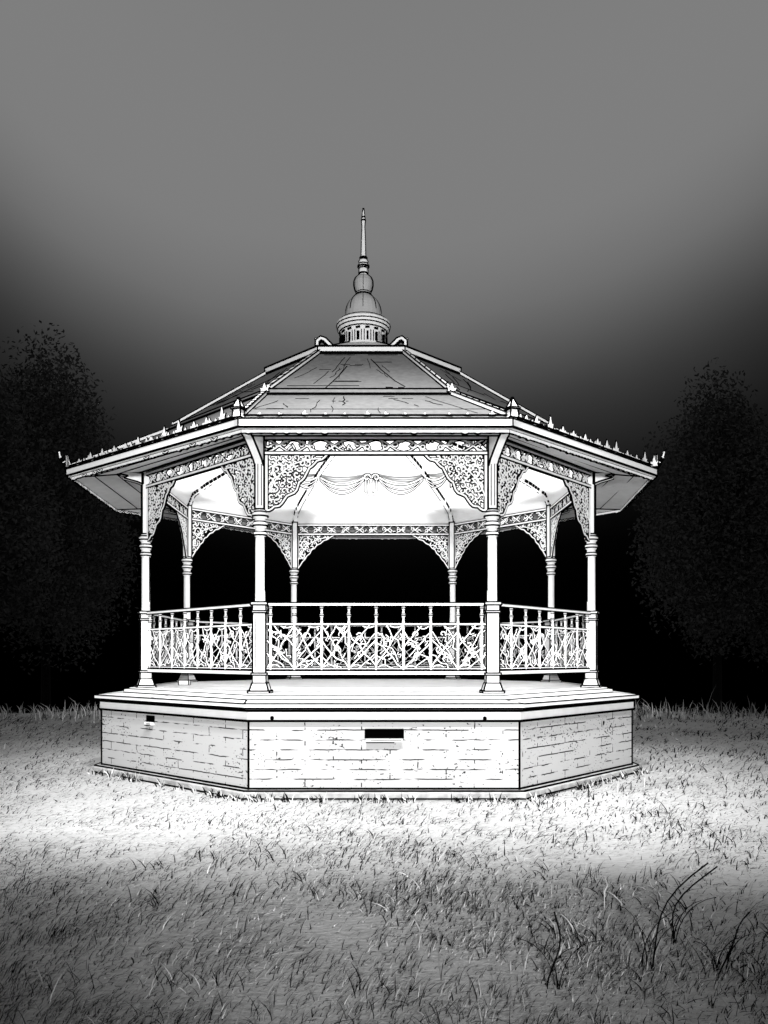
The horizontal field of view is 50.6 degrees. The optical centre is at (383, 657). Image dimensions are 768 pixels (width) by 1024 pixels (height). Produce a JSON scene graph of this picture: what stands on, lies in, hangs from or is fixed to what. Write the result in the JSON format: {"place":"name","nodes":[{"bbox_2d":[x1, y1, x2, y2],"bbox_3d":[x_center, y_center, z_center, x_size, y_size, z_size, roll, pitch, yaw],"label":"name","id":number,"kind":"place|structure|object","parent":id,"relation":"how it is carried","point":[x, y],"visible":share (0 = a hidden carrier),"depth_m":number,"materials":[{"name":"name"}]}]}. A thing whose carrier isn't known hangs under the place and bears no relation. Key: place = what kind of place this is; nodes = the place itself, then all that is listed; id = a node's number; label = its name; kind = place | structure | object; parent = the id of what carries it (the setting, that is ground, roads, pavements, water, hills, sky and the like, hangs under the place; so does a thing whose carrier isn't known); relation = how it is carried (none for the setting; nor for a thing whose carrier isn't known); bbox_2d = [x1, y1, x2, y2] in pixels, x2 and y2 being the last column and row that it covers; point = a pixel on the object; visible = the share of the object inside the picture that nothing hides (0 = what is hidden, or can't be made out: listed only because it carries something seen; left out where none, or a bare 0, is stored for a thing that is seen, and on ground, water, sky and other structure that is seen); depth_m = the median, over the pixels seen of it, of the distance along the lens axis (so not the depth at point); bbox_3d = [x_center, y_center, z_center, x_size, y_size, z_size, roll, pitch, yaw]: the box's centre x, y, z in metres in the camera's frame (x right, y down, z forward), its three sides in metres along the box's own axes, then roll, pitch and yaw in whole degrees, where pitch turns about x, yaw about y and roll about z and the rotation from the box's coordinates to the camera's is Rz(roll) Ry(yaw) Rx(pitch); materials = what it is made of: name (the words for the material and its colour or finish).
{"place":"outdoors","nodes":[
{"label":"outdoors","id":0,"kind":"place"},
{"bbox_2d":[178,680,190,684],"bbox_3d":[-3.000,0.372,12.200,0.162,0.086,0.132,0,0,0],"label":"floor box","id":1,"kind":"object","parent":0,"point":[184,682],"visible":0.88,"depth_m":12.14,"materials":[{"name":"white paint"}]},
{"bbox_2d":[86,766,653,803],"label":"grass","id":2,"kind":"structure","parent":0,"point":[581,788],"depth_m":8.85,"materials":[{"name":"white plant"}]},
{"bbox_2d":[0,705,767,1023],"bbox_3d":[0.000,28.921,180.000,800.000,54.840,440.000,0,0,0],"label":"ground","id":3,"kind":"structure","parent":0,"point":[326,930],"depth_m":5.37,"materials":[{"name":"white plant"}]},
{"bbox_2d":[0,372,67,632],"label":"tree","id":4,"kind":"object","parent":3,"relation":"on","point":[18,559],"visible":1,"depth_m":73.11,"materials":[{"name":"black plant"}]},
{"bbox_2d":[0,320,140,711],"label":"tree","id":5,"kind":"object","parent":3,"relation":"on","point":[87,557],"visible":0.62,"depth_m":82.19,"materials":[{"name":"black plant"}]},
{"bbox_2d":[58,208,664,800],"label":"bandstand","id":6,"kind":"structure","parent":3,"relation":"on","point":[362,430],"depth_m":9.78,"materials":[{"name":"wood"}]},
{"bbox_2d":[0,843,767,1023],"bbox_3d":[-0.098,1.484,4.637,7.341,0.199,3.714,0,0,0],"label":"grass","id":7,"kind":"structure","parent":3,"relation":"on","point":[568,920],"depth_m":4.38,"materials":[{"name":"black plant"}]},
{"bbox_2d":[0,694,767,721],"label":"grass","id":8,"kind":"structure","parent":3,"relation":"on","point":[7,710],"depth_m":22.06,"materials":[{"name":"black plant"}]},
{"bbox_2d":[515,911,595,988],"bbox_3d":[0.789,1.350,3.745,0.358,0.364,0.072,0,0,4],"label":"weed","id":9,"kind":"object","parent":3,"relation":"on","point":[555,960],"visible":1,"depth_m":3.73,"materials":[{"name":"black plant"}]},
{"bbox_2d":[617,862,708,968],"bbox_3d":[1.350,1.254,3.960,0.448,0.525,0.063,0,0,-1],"label":"weed","id":10,"kind":"object","parent":3,"relation":"on","point":[660,919],"visible":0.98,"depth_m":3.95,"materials":[{"name":"black plant"}]},
{"bbox_2d":[660,866,717,944],"bbox_3d":[1.614,1.311,4.291,0.296,0.425,0.059,0,0,9],"label":"weed","id":11,"kind":"object","parent":3,"relation":"on","point":[673,933],"visible":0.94,"depth_m":4.30,"materials":[{"name":"black plant"}]},
{"bbox_2d":[626,357,767,712],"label":"tree","id":12,"kind":"object","parent":3,"relation":"on","point":[690,519],"visible":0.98,"depth_m":81.61,"materials":[{"name":"black plant"}]},
{"bbox_2d":[695,912,749,971],"bbox_3d":[1.633,1.367,3.906,0.274,0.305,0.039,0,0,3],"label":"weed","id":13,"kind":"object","parent":3,"relation":"on","point":[732,946],"visible":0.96,"depth_m":3.91,"materials":[{"name":"black plant"}]},
{"bbox_2d":[714,428,767,671],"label":"tree","id":14,"kind":"object","parent":3,"relation":"on","point":[759,630],"visible":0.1,"depth_m":87.78,"materials":[{"name":"black plant"}]},
{"bbox_2d":[0,0,767,713],"label":"sky","id":15,"kind":"structure","parent":0,"point":[564,202],"materials":[{"name":"grey"}]}
]}

